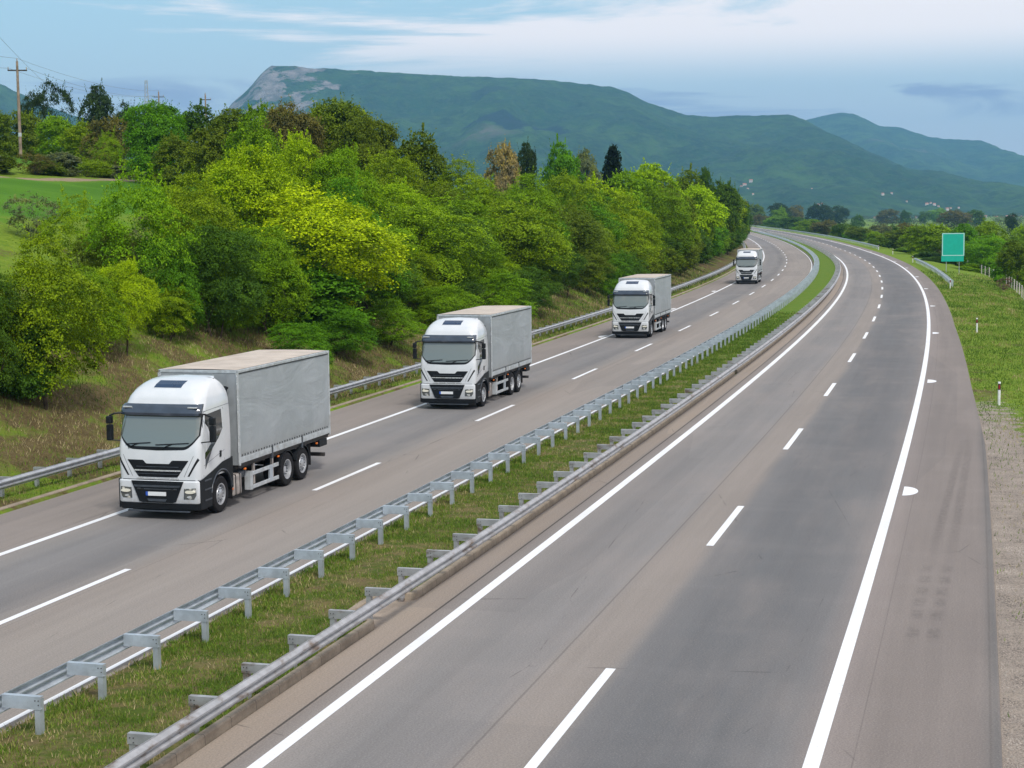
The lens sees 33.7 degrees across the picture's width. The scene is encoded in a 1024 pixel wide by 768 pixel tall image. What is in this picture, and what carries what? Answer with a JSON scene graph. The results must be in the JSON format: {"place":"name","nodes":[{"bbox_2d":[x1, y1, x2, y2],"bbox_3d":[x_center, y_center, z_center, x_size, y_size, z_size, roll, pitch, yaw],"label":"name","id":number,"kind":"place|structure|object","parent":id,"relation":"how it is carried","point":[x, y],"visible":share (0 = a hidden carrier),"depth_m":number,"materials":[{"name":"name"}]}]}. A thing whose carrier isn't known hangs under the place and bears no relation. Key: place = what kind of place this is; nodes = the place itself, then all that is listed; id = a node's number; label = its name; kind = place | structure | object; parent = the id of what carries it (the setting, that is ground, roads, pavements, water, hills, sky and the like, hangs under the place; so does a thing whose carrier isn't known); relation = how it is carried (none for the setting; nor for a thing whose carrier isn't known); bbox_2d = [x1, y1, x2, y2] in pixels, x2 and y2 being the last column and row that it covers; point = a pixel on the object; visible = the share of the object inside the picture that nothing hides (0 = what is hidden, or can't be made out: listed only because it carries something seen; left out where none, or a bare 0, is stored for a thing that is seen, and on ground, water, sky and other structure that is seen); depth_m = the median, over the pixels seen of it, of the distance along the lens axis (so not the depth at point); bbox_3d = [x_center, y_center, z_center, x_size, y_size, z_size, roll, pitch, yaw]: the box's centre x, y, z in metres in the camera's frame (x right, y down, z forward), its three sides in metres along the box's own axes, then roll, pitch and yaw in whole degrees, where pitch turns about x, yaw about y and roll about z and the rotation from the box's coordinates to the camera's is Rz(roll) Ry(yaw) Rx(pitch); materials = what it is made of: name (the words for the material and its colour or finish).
{"place":"outdoors","nodes":[
{"label":"outdoors","id":0,"kind":"place"},
{"bbox_2d":[0,84,130,176],"bbox_3d":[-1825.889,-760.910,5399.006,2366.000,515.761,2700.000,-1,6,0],"label":"mountain","id":1,"kind":"structure","parent":0,"point":[8,99],"depth_m":5370.56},
{"bbox_2d":[0,232,812,729],"bbox_3d":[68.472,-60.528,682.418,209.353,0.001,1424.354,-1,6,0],"label":"road","id":2,"kind":"structure","parent":0,"point":[170,560],"depth_m":49.45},
{"bbox_2d":[106,350,330,512],"bbox_3d":[-8.612,1.326,52.226,3.260,4.019,10.137,1,6,15],"label":"truck","id":3,"kind":"object","parent":2,"relation":"on","point":[200,435],"visible":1,"depth_m":49.03,"materials":[{"name":"white paint"}]},
{"bbox_2d":[0,238,764,555],"bbox_3d":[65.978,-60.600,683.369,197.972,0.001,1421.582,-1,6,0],"label":"road marking","id":4,"kind":"object","parent":2,"relation":"on","point":[59,533],"visible":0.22,"depth_m":64.97,"materials":[{"name":"paint"}]},
{"bbox_2d":[0,243,786,624],"bbox_3d":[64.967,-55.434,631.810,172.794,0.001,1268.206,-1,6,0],"label":"road marking","id":5,"kind":"object","parent":2,"relation":"on","point":[314,489],"visible":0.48,"depth_m":40.12,"materials":[{"name":"paint"}]},
{"bbox_2d":[0,236,811,727],"bbox_3d":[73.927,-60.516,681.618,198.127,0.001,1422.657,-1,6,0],"label":"road marking","id":6,"kind":"object","parent":2,"relation":"on","point":[264,586],"visible":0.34,"depth_m":37.26,"materials":[{"name":"paint"}]},
{"bbox_2d":[0,230,831,767],"bbox_3d":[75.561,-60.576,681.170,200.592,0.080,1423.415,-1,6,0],"label":"median","id":7,"kind":"object","parent":2,"relation":"on","point":[812,290],"visible":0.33,"depth_m":34.21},
{"bbox_2d":[103,619,365,767],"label":"median","id":8,"kind":"object","parent":7,"relation":"on","point":[166,751],"visible":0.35,"depth_m":28.25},
{"bbox_2d":[0,311,794,767],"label":"grass","id":9,"kind":"structure","parent":7,"relation":"on","point":[264,601],"depth_m":38.18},
{"bbox_2d":[0,231,818,734],"bbox_3d":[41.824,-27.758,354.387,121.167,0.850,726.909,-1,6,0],"label":"guardrail","id":10,"kind":"object","parent":7,"relation":"on","point":[28,695],"visible":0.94,"depth_m":40.82,"materials":[{"name":"metal"}]},
{"bbox_2d":[104,231,840,767],"bbox_3d":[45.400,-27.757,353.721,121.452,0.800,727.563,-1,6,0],"label":"guardrail","id":11,"kind":"object","parent":7,"relation":"on","point":[146,747],"visible":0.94,"depth_m":36.95,"materials":[{"name":"metal"}]},
{"bbox_2d":[413,305,531,405],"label":"truck","id":12,"kind":"object","parent":2,"relation":"on","point":[469,356],"visible":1,"depth_m":74.37,"materials":[{"name":"white paint"}]},
{"bbox_2d":[607,274,670,336],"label":"truck","id":13,"kind":"object","parent":2,"relation":"on","point":[641,304],"visible":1,"depth_m":115.00,"materials":[{"name":"white paint"}]},
{"bbox_2d":[733,248,762,283],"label":"truck","id":14,"kind":"object","parent":2,"relation":"on","point":[749,265],"visible":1,"depth_m":199.32,"materials":[{"name":"white paint"}]},
{"bbox_2d":[0,155,1023,767],"bbox_3d":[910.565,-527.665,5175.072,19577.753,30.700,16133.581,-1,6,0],"label":"ground","id":15,"kind":"structure","parent":0,"point":[16,183],"depth_m":71.04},
{"bbox_2d":[0,266,28,393],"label":"tree","id":16,"kind":"object","parent":15,"relation":"on","point":[5,288],"visible":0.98,"depth_m":57.85,"materials":[{"name":"green plant"}]},
{"bbox_2d":[0,108,48,160],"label":"tree","id":17,"kind":"object","parent":15,"relation":"on","point":[29,134],"visible":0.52,"depth_m":206.97,"materials":[{"name":"green plant"}]},
{"bbox_2d":[0,301,59,398],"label":"bush","id":18,"kind":"object","parent":15,"relation":"on","point":[25,385],"visible":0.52,"depth_m":59.45,"materials":[{"name":"green plant"}]},
{"bbox_2d":[2,191,61,240],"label":"bush","id":19,"kind":"object","parent":15,"relation":"on","point":[20,216],"visible":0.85,"depth_m":87.24,"materials":[{"name":"green plant"}]},
{"bbox_2d":[21,74,77,149],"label":"tree","id":20,"kind":"object","parent":15,"relation":"on","point":[65,96],"visible":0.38,"depth_m":246.46,"materials":[{"name":"green plant"}]},
{"bbox_2d":[33,112,75,156],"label":"tree","id":21,"kind":"object","parent":15,"relation":"on","point":[54,131],"visible":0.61,"depth_m":196.91,"materials":[{"name":"green plant"}]},
{"bbox_2d":[0,220,119,410],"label":"tree","id":22,"kind":"object","parent":15,"relation":"on","point":[51,278],"visible":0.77,"depth_m":59.60,"materials":[{"name":"green plant"}]},
{"bbox_2d":[57,117,97,166],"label":"tree","id":23,"kind":"object","parent":15,"relation":"on","point":[72,136],"visible":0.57,"depth_m":189.05,"materials":[{"name":"green plant"}]},
{"bbox_2d":[32,183,126,273],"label":"tree","id":24,"kind":"object","parent":15,"relation":"on","point":[51,233],"visible":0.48,"depth_m":79.13,"materials":[{"name":"green plant"}]},
{"bbox_2d":[34,263,132,349],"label":"tree","id":25,"kind":"object","parent":15,"relation":"on","point":[100,279],"visible":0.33,"depth_m":67.58,"materials":[{"name":"green plant"}]},
{"bbox_2d":[75,78,115,168],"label":"tree","id":26,"kind":"object","parent":15,"relation":"on","point":[100,100],"visible":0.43,"depth_m":230.98,"materials":[{"name":"green plant"}]},
{"bbox_2d":[67,219,146,301],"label":"tree","id":27,"kind":"object","parent":15,"relation":"on","point":[92,264],"visible":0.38,"depth_m":77.16,"materials":[{"name":"green plant"}]},
{"bbox_2d":[77,111,139,164],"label":"tree","id":28,"kind":"object","parent":15,"relation":"on","point":[110,126],"visible":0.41,"depth_m":182.14,"materials":[{"name":"green plant"}]},
{"bbox_2d":[91,254,162,355],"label":"tree","id":29,"kind":"object","parent":15,"relation":"on","point":[125,272],"visible":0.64,"depth_m":69.53,"materials":[{"name":"green plant"}]},
{"bbox_2d":[75,150,217,327],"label":"tree","id":30,"kind":"object","parent":15,"relation":"on","point":[134,200],"visible":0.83,"depth_m":75.21,"materials":[{"name":"green plant"}]},
{"bbox_2d":[118,96,190,181],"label":"tree","id":31,"kind":"object","parent":15,"relation":"on","point":[156,123],"visible":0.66,"depth_m":157.14,"materials":[{"name":"green plant"}]},
{"bbox_2d":[135,281,199,341],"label":"tree","id":32,"kind":"object","parent":15,"relation":"on","point":[169,304],"visible":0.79,"depth_m":74.58,"materials":[{"name":"green plant"}]},
{"bbox_2d":[128,229,208,336],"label":"tree","id":33,"kind":"object","parent":15,"relation":"on","point":[189,279],"visible":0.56,"depth_m":75.39,"materials":[{"name":"green plant"}]},
{"bbox_2d":[144,131,199,187],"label":"tree","id":34,"kind":"object","parent":15,"relation":"on","point":[174,151],"visible":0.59,"depth_m":147.87,"materials":[{"name":"green plant"}]},
{"bbox_2d":[143,161,245,277],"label":"tree","id":35,"kind":"object","parent":15,"relation":"on","point":[209,204],"visible":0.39,"depth_m":82.77,"materials":[{"name":"green plant"}]},
{"bbox_2d":[172,98,227,173],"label":"tree","id":36,"kind":"object","parent":15,"relation":"on","point":[194,119],"visible":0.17,"depth_m":164.98,"materials":[{"name":"green plant"}]},
{"bbox_2d":[179,124,241,188],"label":"tree","id":37,"kind":"object","parent":15,"relation":"on","point":[202,154],"visible":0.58,"depth_m":137.32,"materials":[{"name":"green plant"}]},
{"bbox_2d":[160,218,274,337],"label":"tree","id":38,"kind":"object","parent":15,"relation":"on","point":[235,251],"visible":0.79,"depth_m":78.08,"materials":[{"name":"green plant"}]},
{"bbox_2d":[151,231,285,317],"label":"tree","id":39,"kind":"object","parent":15,"relation":"on","point":[260,274],"visible":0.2,"depth_m":81.08,"materials":[{"name":"green plant"}]},
{"bbox_2d":[206,103,250,160],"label":"tree","id":40,"kind":"object","parent":15,"relation":"on","point":[224,119],"visible":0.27,"depth_m":161.89,"materials":[{"name":"green plant"}]},
{"bbox_2d":[188,263,272,332],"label":"tree","id":41,"kind":"object","parent":15,"relation":"on","point":[240,323],"visible":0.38,"depth_m":80.02,"materials":[{"name":"green plant"}]},
{"bbox_2d":[198,136,302,251],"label":"tree","id":42,"kind":"object","parent":15,"relation":"on","point":[250,184],"visible":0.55,"depth_m":90.07,"materials":[{"name":"green plant"}]},
{"bbox_2d":[221,113,286,210],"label":"tree","id":43,"kind":"object","parent":15,"relation":"on","point":[248,133],"visible":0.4,"depth_m":132.81,"materials":[{"name":"green plant"}]},
{"bbox_2d":[225,216,315,338],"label":"tree","id":44,"kind":"object","parent":15,"relation":"on","point":[286,262],"visible":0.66,"depth_m":83.26,"materials":[{"name":"green plant"}]},
{"bbox_2d":[250,96,332,194],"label":"tree","id":45,"kind":"object","parent":15,"relation":"on","point":[291,121],"visible":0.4,"depth_m":146.82,"materials":[{"name":"green plant"}]},
{"bbox_2d":[272,126,324,245],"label":"tree","id":46,"kind":"object","parent":15,"relation":"on","point":[292,158],"visible":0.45,"depth_m":110.29,"materials":[{"name":"green plant"}]},
{"bbox_2d":[262,318,338,365],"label":"bush","id":47,"kind":"object","parent":15,"relation":"on","point":[302,328],"visible":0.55,"depth_m":79.81,"materials":[{"name":"green plant"}]},
{"bbox_2d":[257,261,375,332],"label":"tree","id":48,"kind":"object","parent":15,"relation":"on","point":[323,300],"visible":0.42,"depth_m":86.24,"materials":[{"name":"green plant"}]},
{"bbox_2d":[233,181,419,310],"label":"tree","id":49,"kind":"object","parent":15,"relation":"on","point":[339,227],"visible":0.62,"depth_m":88.45,"materials":[{"name":"green plant"}]},
{"bbox_2d":[302,140,385,214],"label":"tree","id":50,"kind":"object","parent":15,"relation":"on","point":[336,160],"visible":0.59,"depth_m":110.35,"materials":[{"name":"green plant"}]},
{"bbox_2d":[304,304,383,354],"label":"tree","id":51,"kind":"object","parent":15,"relation":"on","point":[359,335],"visible":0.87,"depth_m":85.66,"materials":[{"name":"green plant"}]},
{"bbox_2d":[303,91,386,192],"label":"tree","id":52,"kind":"object","parent":15,"relation":"on","point":[332,113],"visible":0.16,"depth_m":153.31,"materials":[{"name":"green plant"}]},
{"bbox_2d":[306,166,393,299],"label":"tree","id":53,"kind":"object","parent":15,"relation":"on","point":[351,190],"visible":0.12,"depth_m":97.15,"materials":[{"name":"green plant"}]},
{"bbox_2d":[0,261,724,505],"bbox_3d":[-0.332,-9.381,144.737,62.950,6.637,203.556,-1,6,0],"label":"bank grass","id":54,"kind":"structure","parent":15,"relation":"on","point":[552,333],"depth_m":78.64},
{"bbox_2d":[329,109,402,199],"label":"tree","id":55,"kind":"object","parent":15,"relation":"on","point":[365,137],"visible":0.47,"depth_m":149.13,"materials":[{"name":"green plant"}]},
{"bbox_2d":[0,242,745,496],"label":"guardrail","id":56,"kind":"object","parent":15,"relation":"on","point":[36,474],"visible":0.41,"depth_m":76.96,"materials":[{"name":"metal"}]},
{"bbox_2d":[0,241,747,509],"bbox_3d":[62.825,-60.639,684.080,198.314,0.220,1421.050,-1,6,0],"label":"kerb","id":57,"kind":"structure","parent":15,"relation":"on","point":[85,482],"depth_m":74.94,"materials":[{"name":"concrete"}]},
{"bbox_2d":[350,245,419,309],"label":"tree","id":58,"kind":"object","parent":15,"relation":"on","point":[401,281],"visible":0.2,"depth_m":99.15,"materials":[{"name":"green plant"}]},
{"bbox_2d":[347,146,425,220],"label":"tree","id":59,"kind":"object","parent":15,"relation":"on","point":[408,167],"visible":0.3,"depth_m":126.16,"materials":[{"name":"green plant"}]},
{"bbox_2d":[352,295,427,345],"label":"tree","id":60,"kind":"object","parent":15,"relation":"on","point":[411,326],"visible":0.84,"depth_m":92.69,"materials":[{"name":"green plant"}]},
{"bbox_2d":[372,217,425,301],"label":"tree","id":61,"kind":"object","parent":15,"relation":"on","point":[408,233],"visible":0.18,"depth_m":101.19,"materials":[{"name":"green plant"}]},
{"bbox_2d":[361,173,440,253],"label":"tree","id":62,"kind":"object","parent":15,"relation":"on","point":[401,187],"visible":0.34,"depth_m":110.16,"materials":[{"name":"green plant"}]},
{"bbox_2d":[0,232,813,733],"bbox_3d":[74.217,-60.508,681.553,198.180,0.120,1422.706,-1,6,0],"label":"kerb","id":63,"kind":"structure","parent":15,"relation":"on","point":[22,720],"depth_m":34.22,"materials":[{"name":"grey concrete"}]},
{"bbox_2d":[387,247,440,307],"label":"tree","id":64,"kind":"object","parent":15,"relation":"on","point":[423,257],"visible":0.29,"depth_m":105.32,"materials":[{"name":"green plant"}]},
{"bbox_2d":[387,122,449,203],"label":"tree","id":65,"kind":"object","parent":15,"relation":"on","point":[420,154],"visible":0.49,"depth_m":149.59,"materials":[{"name":"green plant"}]},
{"bbox_2d":[380,196,493,308],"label":"tree","id":66,"kind":"object","parent":15,"relation":"on","point":[417,211],"visible":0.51,"depth_m":107.93,"materials":[{"name":"green plant"}]},
{"bbox_2d":[147,371,734,767],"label":"kerb","id":67,"kind":"structure","parent":15,"relation":"on","point":[204,737],"depth_m":33.85,"materials":[{"name":"concrete"}]},
{"bbox_2d":[396,201,495,271],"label":"tree","id":68,"kind":"object","parent":15,"relation":"on","point":[459,211],"visible":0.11,"depth_m":115.85,"materials":[{"name":"green plant"}]},
{"bbox_2d":[407,282,485,323],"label":"tree","id":69,"kind":"object","parent":15,"relation":"on","point":[451,294],"visible":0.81,"depth_m":103.52,"materials":[{"name":"green plant"}]},
{"bbox_2d":[421,152,493,205],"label":"tree","id":70,"kind":"object","parent":15,"relation":"on","point":[450,176],"visible":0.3,"depth_m":147.96,"materials":[{"name":"green plant"}]},
{"bbox_2d":[426,189,502,267],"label":"tree","id":71,"kind":"object","parent":15,"relation":"on","point":[478,208],"visible":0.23,"depth_m":124.47,"materials":[{"name":"green plant"}]},
{"bbox_2d":[447,231,518,298],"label":"tree","id":72,"kind":"object","parent":15,"relation":"on","point":[486,272],"visible":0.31,"depth_m":118.65,"materials":[{"name":"green plant"}]},
{"bbox_2d":[450,172,518,246],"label":"tree","id":73,"kind":"object","parent":15,"relation":"on","point":[472,190],"visible":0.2,"depth_m":135.95,"materials":[{"name":"green plant"}]},
{"bbox_2d":[483,139,521,207],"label":"tree","id":74,"kind":"object","parent":15,"relation":"on","point":[508,171],"visible":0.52,"depth_m":175.70,"materials":[{"name":"brown plant"}]},
{"bbox_2d":[475,269,538,317],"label":"tree","id":75,"kind":"object","parent":15,"relation":"on","point":[503,298],"visible":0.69,"depth_m":116.45,"materials":[{"name":"green plant"}]},
{"bbox_2d":[476,198,581,280],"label":"tree","id":76,"kind":"object","parent":15,"relation":"on","point":[553,236],"visible":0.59,"depth_m":129.89,"materials":[{"name":"green plant"}]},
{"bbox_2d":[497,265,564,308],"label":"tree","id":77,"kind":"object","parent":15,"relation":"on","point":[534,275],"visible":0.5,"depth_m":124.35,"materials":[{"name":"green plant"}]},
{"bbox_2d":[493,165,576,237],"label":"tree","id":78,"kind":"object","parent":15,"relation":"on","point":[516,193],"visible":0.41,"depth_m":147.88,"materials":[{"name":"green plant"}]},
{"bbox_2d":[540,133,589,204],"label":"tree","id":79,"kind":"object","parent":15,"relation":"on","point":[566,160],"visible":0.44,"depth_m":192.76,"materials":[{"name":"green plant"}]},
{"bbox_2d":[550,249,587,297],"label":"tree","id":80,"kind":"object","parent":15,"relation":"on","point":[572,272],"visible":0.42,"depth_m":140.01,"materials":[{"name":"green plant"}]},
{"bbox_2d":[534,167,605,249],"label":"tree","id":81,"kind":"object","parent":15,"relation":"on","point":[559,180],"visible":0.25,"depth_m":162.30,"materials":[{"name":"green plant"}]},
{"bbox_2d":[562,249,616,292],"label":"tree","id":82,"kind":"object","parent":15,"relation":"on","point":[596,269],"visible":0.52,"depth_m":147.99,"materials":[{"name":"green plant"}]},
{"bbox_2d":[555,199,627,278],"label":"tree","id":83,"kind":"object","parent":15,"relation":"on","point":[591,225],"visible":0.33,"depth_m":153.37,"materials":[{"name":"green plant"}]},
{"bbox_2d":[560,196,631,274],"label":"tree","id":84,"kind":"object","parent":15,"relation":"on","point":[600,212],"visible":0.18,"depth_m":161.54,"materials":[{"name":"green plant"}]},
{"bbox_2d":[594,250,635,296],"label":"tree","id":85,"kind":"object","parent":15,"relation":"on","point":[611,286],"visible":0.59,"depth_m":153.62,"materials":[{"name":"green plant"}]},
{"bbox_2d":[593,188,669,270],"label":"tree","id":86,"kind":"object","parent":15,"relation":"on","point":[638,236],"visible":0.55,"depth_m":168.16,"materials":[{"name":"green plant"}]},
{"bbox_2d":[604,168,660,211],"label":"tree","id":87,"kind":"object","parent":15,"relation":"on","point":[636,186],"visible":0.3,"depth_m":197.32,"materials":[{"name":"green plant"}]},
{"bbox_2d":[626,157,684,199],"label":"tree","id":88,"kind":"object","parent":15,"relation":"on","point":[653,173],"visible":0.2,"depth_m":212.96,"materials":[{"name":"green plant"}]},
{"bbox_2d":[637,180,696,258],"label":"tree","id":89,"kind":"object","parent":15,"relation":"on","point":[678,222],"visible":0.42,"depth_m":197.38,"materials":[{"name":"green plant"}]},
{"bbox_2d":[681,181,731,242],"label":"tree","id":90,"kind":"object","parent":15,"relation":"on","point":[705,198],"visible":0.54,"depth_m":241.36,"materials":[{"name":"green plant"}]},
{"bbox_2d":[709,176,742,240],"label":"tree","id":91,"kind":"object","parent":15,"relation":"on","point":[732,194],"visible":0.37,"depth_m":298.00,"materials":[{"name":"green plant"}]},
{"bbox_2d":[895,222,954,254],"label":"tree","id":92,"kind":"object","parent":15,"relation":"on","point":[932,233],"visible":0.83,"depth_m":335.28,"materials":[{"name":"green plant"}]},
{"bbox_2d":[941,233,964,268],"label":"road sign","id":93,"kind":"object","parent":15,"relation":"on","point":[953,244],"visible":0.95,"depth_m":234.82,"materials":[{"name":"metal"}]},
{"bbox_2d":[921,269,1023,716],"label":"verge grass","id":94,"kind":"structure","parent":15,"relation":"on","point":[991,304],"depth_m":123.40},
{"bbox_2d":[955,232,1013,264],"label":"tree","id":95,"kind":"object","parent":15,"relation":"on","point":[979,242],"visible":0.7,"depth_m":263.60,"materials":[{"name":"green plant"}]},
{"bbox_2d":[993,239,1023,287],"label":"tree","id":96,"kind":"object","parent":15,"relation":"on","point":[1008,261],"visible":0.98,"depth_m":204.16,"materials":[{"name":"green plant"}]},
{"bbox_2d":[0,0,1023,155],"label":"sky","id":97,"kind":"structure","parent":0,"point":[943,69],"materials":[{"name":"blue"}]},
{"bbox_2d":[174,226,1002,767],"bbox_3d":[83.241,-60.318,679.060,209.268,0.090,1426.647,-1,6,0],"label":"road","id":98,"kind":"structure","parent":0,"point":[724,650],"depth_m":36.39,"materials":[{"name":"asphalt"}]},
{"bbox_2d":[247,231,847,767],"bbox_3d":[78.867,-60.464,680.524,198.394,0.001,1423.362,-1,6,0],"label":"road marking","id":99,"kind":"object","parent":98,"relation":"on","point":[341,701],"visible":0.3,"depth_m":36.72,"materials":[{"name":"paint"}]},
{"bbox_2d":[524,231,882,767],"bbox_3d":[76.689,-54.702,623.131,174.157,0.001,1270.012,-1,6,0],"label":"road marking","id":100,"kind":"object","parent":98,"relation":"on","point":[543,751],"visible":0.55,"depth_m":29.68,"materials":[{"name":"paint"}]},
{"bbox_2d":[760,228,929,767],"bbox_3d":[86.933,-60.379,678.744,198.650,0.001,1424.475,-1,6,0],"label":"road marking","id":101,"kind":"object","parent":98,"relation":"on","point":[814,754],"visible":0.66,"depth_m":36.30,"materials":[{"name":"paint"}]},
{"bbox_2d":[174,66,1023,218],"bbox_3d":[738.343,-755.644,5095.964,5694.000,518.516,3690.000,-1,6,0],"label":"mountain","id":102,"kind":"structure","parent":0,"point":[789,160],"depth_m":4786.98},
{"bbox_2d":[806,113,1023,186],"bbox_3d":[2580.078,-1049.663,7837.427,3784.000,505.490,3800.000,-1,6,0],"label":"mountain","id":103,"kind":"structure","parent":0,"point":[980,160],"depth_m":7823.19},
{"bbox_2d":[977,402,1023,767],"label":"gravel","id":104,"kind":"structure","parent":0,"point":[1004,601],"depth_m":41.21,"materials":[{"name":"gravel"}]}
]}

